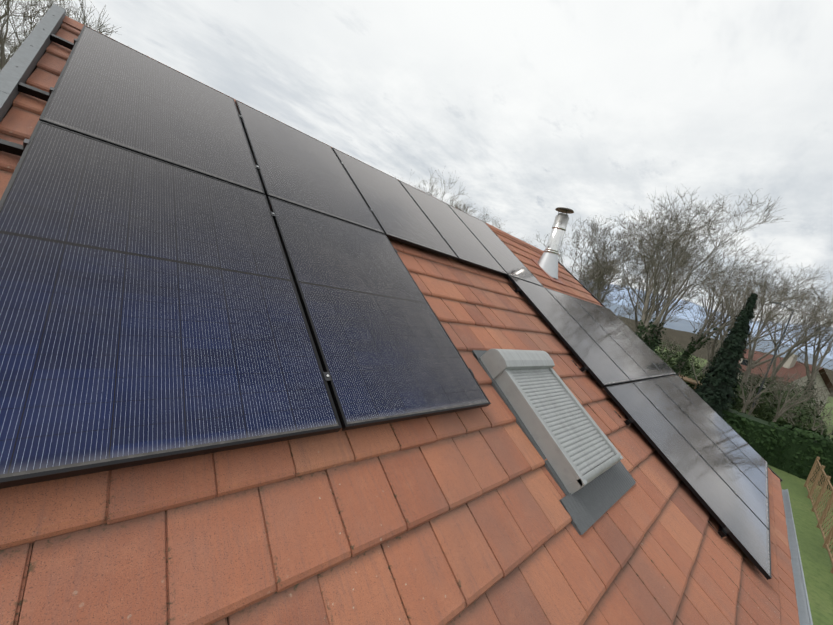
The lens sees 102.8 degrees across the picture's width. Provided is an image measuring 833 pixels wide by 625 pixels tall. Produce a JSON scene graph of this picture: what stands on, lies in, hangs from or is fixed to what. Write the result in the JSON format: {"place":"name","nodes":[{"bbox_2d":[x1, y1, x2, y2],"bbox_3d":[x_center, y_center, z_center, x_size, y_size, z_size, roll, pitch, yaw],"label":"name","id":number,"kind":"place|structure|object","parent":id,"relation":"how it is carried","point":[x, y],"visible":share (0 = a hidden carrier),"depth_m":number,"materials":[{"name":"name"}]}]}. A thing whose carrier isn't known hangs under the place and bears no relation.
{"place":"outdoors","nodes":[
{"label":"outdoors","id":0,"kind":"place"},
{"bbox_2d":[0,23,799,624],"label":"roof tiles","id":1,"kind":"object","parent":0,"point":[460,517],"visible":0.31,"depth_m":1.46,"materials":[{"name":"tile"}]},
{"bbox_2d":[0,0,832,326],"label":"sky","id":2,"kind":"structure","parent":0,"point":[590,108],"materials":[{"name":"white"}]},
{"bbox_2d":[531,258,564,285],"bbox_3d":[2.897,-0.892,7.332,0.660,0.030,0.720,8,41,-43],"label":"flue flashing","id":3,"kind":"object","parent":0,"point":[558,280],"visible":0.5,"depth_m":7.16,"materials":[{"name":"brown metal"}]},
{"bbox_2d":[472,350,635,534],"bbox_3d":[1.124,0.878,2.773,1.220,0.034,1.390,8,41,-43],"label":"window flashing","id":4,"kind":"object","parent":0,"point":[589,505],"visible":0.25,"depth_m":2.35,"materials":[{"name":"grey metal"}]},
{"bbox_2d":[480,349,622,493],"bbox_3d":[1.119,0.776,2.734,0.864,0.205,1.124,8,41,-43],"label":"roof window shutter","id":5,"kind":"object","parent":4,"relation":"on","point":[579,450],"visible":1,"depth_m":2.60,"materials":[{"name":"grey metal"}]},
{"bbox_2d":[509,285,726,538],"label":"roof hooks","id":6,"kind":"object","parent":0,"point":[715,530],"visible":0.04,"depth_m":3.60,"materials":[{"name":"black metal"}]},
{"bbox_2d":[579,281,832,358],"bbox_3d":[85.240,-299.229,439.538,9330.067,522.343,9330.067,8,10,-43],"label":"mountains","id":7,"kind":"structure","parent":0,"point":[689,315],"depth_m":3076.10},
{"bbox_2d":[655,346,832,624],"bbox_3d":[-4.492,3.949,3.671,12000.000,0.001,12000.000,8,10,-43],"label":"ground","id":8,"kind":"structure","parent":0,"point":[817,566],"depth_m":11.08,"materials":[{"name":"green plant"}]},
{"bbox_2d":[0,0,537,246],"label":"bare trees","id":9,"kind":"object","parent":8,"relation":"on","point":[4,39],"visible":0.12,"depth_m":15.91,"materials":[{"name":"brown plant"}]},
{"bbox_2d":[535,184,832,433],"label":"bare trees","id":10,"kind":"object","parent":8,"relation":"on","point":[649,263],"visible":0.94,"depth_m":25.86,"materials":[{"name":"brown plant"}]},
{"bbox_2d":[679,375,701,388],"bbox_3d":[22.720,6.622,28.774,3.800,2.200,2.800,8,10,-43],"label":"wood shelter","id":11,"kind":"object","parent":8,"relation":"on","point":[685,378],"visible":0.08,"depth_m":27.36,"materials":[{"name":"brown wood"}]},
{"bbox_2d":[602,300,832,369],"bbox_3d":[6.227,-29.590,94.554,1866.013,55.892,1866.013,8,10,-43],"label":"wooded hills","id":12,"kind":"structure","parent":8,"relation":"on","point":[683,325],"depth_m":622.14,"materials":[{"name":"blue wood"}]},
{"bbox_2d":[693,293,757,416],"bbox_3d":[18.174,3.159,19.608,2.118,8.914,2.152,8,10,-43],"label":"conifer tree","id":13,"kind":"object","parent":8,"relation":"on","point":[753,298],"depth_m":19.18,"materials":[{"name":"green plant"}]},
{"bbox_2d":[619,316,832,396],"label":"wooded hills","id":14,"kind":"structure","parent":8,"relation":"on","point":[683,338],"depth_m":134.18,"materials":[{"name":"plant"}]},
{"bbox_2d":[634,318,832,434],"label":"shrubs","id":15,"kind":"object","parent":8,"relation":"on","point":[657,343],"visible":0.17,"depth_m":26.23,"materials":[{"name":"green plant"}]},
{"bbox_2d":[654,339,827,434],"bbox_3d":[20.390,5.334,24.901,43.147,4.973,25.614,10,9,-33],"label":"hedge","id":16,"kind":"object","parent":8,"relation":"on","point":[764,411],"visible":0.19,"depth_m":28.34,"materials":[{"name":"green plant"}]},
{"bbox_2d":[659,337,832,437],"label":"bushes","id":17,"kind":"object","parent":8,"relation":"on","point":[781,412],"visible":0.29,"depth_m":24.04,"materials":[{"name":"brown plant"}]},
{"bbox_2d":[695,390,832,490],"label":"hedge","id":18,"kind":"object","parent":8,"relation":"on","point":[791,451],"depth_m":17.72,"materials":[{"name":"green plant"}]},
{"bbox_2d":[750,301,793,414],"bbox_3d":[28.944,4.190,28.053,1.699,10.228,0.674,19,9,28],"label":"street lamp post","id":19,"kind":"object","parent":8,"relation":"on","point":[760,388],"visible":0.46,"depth_m":27.77,"materials":[{"name":"grey metal"}]},
{"bbox_2d":[804,457,832,573],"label":"lattice fence","id":20,"kind":"object","parent":8,"relation":"on","point":[821,519],"visible":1,"depth_m":13.10,"materials":[{"name":"brown wood"}]},
{"bbox_2d":[738,349,832,418],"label":"neighbour house","id":21,"kind":"structure","parent":0,"point":[791,363],"depth_m":38.24,"materials":[{"name":"brick"}]},
{"label":"fascia board","id":22,"kind":"object","parent":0,"visible":0},
{"bbox_3d":[1.706,0.283,4.436,9.610,0.052,6.310,8,41,-43],"label":"roof","id":23,"kind":"object","parent":22,"relation":"on","visible":0},
{"bbox_2d":[0,4,65,121],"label":"verge trim","id":24,"kind":"structure","parent":23,"relation":"attached to","point":[25,57],"depth_m":2.08,"materials":[{"name":"metal"}]},
{"bbox_2d":[63,16,543,252],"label":"ridge tiles","id":25,"kind":"object","parent":23,"relation":"on","point":[72,23],"visible":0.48,"depth_m":4.17,"materials":[{"name":"ceramic"}]},
{"bbox_2d":[0,33,726,536],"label":"mounting rails","id":26,"kind":"object","parent":23,"relation":"attached to","point":[16,147],"visible":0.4,"depth_m":1.92,"materials":[{"name":"black metal"}]},
{"bbox_2d":[39,25,264,194],"bbox_3d":[-1.962,-1.630,2.642,1.134,0.035,1.909,8,41,-43],"label":"solar panel","id":27,"kind":"object","parent":26,"relation":"attached to","point":[112,91],"visible":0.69,"depth_m":2.44,"materials":[{"name":"black"}]},
{"bbox_2d":[0,120,341,488],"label":"solar panel","id":28,"kind":"object","parent":26,"relation":"attached to","point":[151,310],"visible":0.92,"depth_m":1.33,"materials":[{"name":"black"}]},
{"bbox_2d":[235,100,384,233],"bbox_3d":[-1.132,-1.518,3.436,1.134,0.035,1.909,8,41,-43],"label":"solar panel","id":29,"kind":"object","parent":26,"relation":"attached to","point":[300,169],"visible":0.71,"depth_m":3.27,"materials":[{"name":"black"}]},
{"bbox_2d":[267,196,490,430],"bbox_3d":[-0.317,-0.119,2.387,1.134,0.035,1.909,8,41,-43],"label":"solar panel","id":30,"kind":"object","parent":26,"relation":"attached to","point":[387,350],"visible":0.92,"depth_m":2.15,"materials":[{"name":"black"}]},
{"bbox_2d":[332,147,457,259],"bbox_3d":[-0.302,-1.405,4.230,1.134,0.035,1.909,8,41,-43],"label":"solar panel","id":31,"kind":"object","parent":26,"relation":"attached to","point":[399,214],"visible":0.83,"depth_m":4.08,"materials":[{"name":"black"}]},
{"bbox_2d":[399,180,507,275],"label":"solar panel","id":32,"kind":"object","parent":26,"relation":"attached to","point":[460,239],"visible":0.79,"depth_m":4.89,"materials":[{"name":"black"}]},
{"bbox_2d":[448,204,543,286],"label":"solar panel","id":33,"kind":"object","parent":26,"relation":"attached to","point":[501,252],"visible":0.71,"depth_m":5.72,"materials":[{"name":"black"}]},
{"bbox_2d":[508,276,630,386],"bbox_3d":[2.172,0.218,4.769,1.134,0.035,1.909,8,41,-43],"label":"solar panel","id":34,"kind":"object","parent":26,"relation":"attached to","point":[604,369],"visible":0.92,"depth_m":4.62,"materials":[{"name":"black"}]},
{"bbox_2d":[546,288,649,381],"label":"solar panel","id":35,"kind":"object","parent":26,"relation":"attached to","point":[618,355],"visible":0.81,"depth_m":5.46,"materials":[{"name":"black"}]},
{"bbox_2d":[572,296,664,378],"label":"solar panel","id":36,"kind":"object","parent":26,"relation":"attached to","point":[625,343],"visible":0.79,"depth_m":6.27,"materials":[{"name":"black"}]},
{"bbox_2d":[593,303,675,375],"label":"solar panel","id":37,"kind":"object","parent":26,"relation":"attached to","point":[663,367],"visible":0.81,"depth_m":7.07,"materials":[{"name":"black"}]},
{"bbox_2d":[603,382,771,579],"bbox_3d":[2.987,1.617,3.720,1.134,0.037,1.909,8,41,-43],"label":"solar panel","id":38,"kind":"object","parent":26,"relation":"attached to","point":[722,502],"visible":1,"depth_m":3.54,"materials":[{"name":"black"}]},
{"bbox_2d":[23,39,745,532],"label":"panel clamps","id":39,"kind":"object","parent":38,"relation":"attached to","point":[327,375],"visible":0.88,"depth_m":2.50,"materials":[{"name":"grey metal"}]},
{"bbox_2d":[633,379,769,529],"bbox_3d":[3.817,1.729,4.514,1.134,0.037,1.909,8,41,-43],"label":"solar panel","id":40,"kind":"object","parent":26,"relation":"attached to","point":[751,495],"visible":0.77,"depth_m":4.40,"materials":[{"name":"black"}]},
{"bbox_2d":[652,376,768,498],"bbox_3d":[4.646,1.842,5.308,1.134,0.037,1.909,8,41,-43],"label":"solar panel","id":41,"kind":"object","parent":26,"relation":"attached to","point":[739,459],"visible":0.73,"depth_m":5.20,"materials":[{"name":"black"}]},
{"bbox_2d":[666,375,767,477],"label":"solar panel","id":42,"kind":"object","parent":26,"relation":"attached to","point":[742,445],"visible":0.79,"depth_m":6.01,"materials":[{"name":"black"}]},
{"bbox_2d":[538,251,557,278],"bbox_3d":[2.899,-1.060,7.354,0.596,0.520,0.596,8,10,-43],"label":"flue cone","id":43,"kind":"object","parent":23,"relation":"on","point":[547,262],"visible":0.71,"depth_m":7.16,"materials":[{"name":"silver metal"}]},
{"bbox_2d":[543,207,573,254],"bbox_3d":[3.007,-1.464,7.298,0.388,1.625,0.388,8,10,-43],"label":"chimney flue","id":44,"kind":"object","parent":23,"relation":"on","point":[559,226],"visible":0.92,"depth_m":7.16,"materials":[{"name":"silver metal"}]},
{"bbox_2d":[782,489,812,624],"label":"gutter","id":45,"kind":"object","parent":23,"relation":"attached to","point":[804,613],"visible":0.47,"depth_m":3.71,"materials":[{"name":"metal"}]},
{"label":"house walls","id":46,"kind":"object","parent":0,"visible":0},
{"bbox_2d":[3,26,782,481],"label":"verge boards","id":47,"kind":"object","parent":46,"relation":"on","point":[559,262],"visible":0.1,"depth_m":6.08,"materials":[{"name":"grey metal"}]}
]}

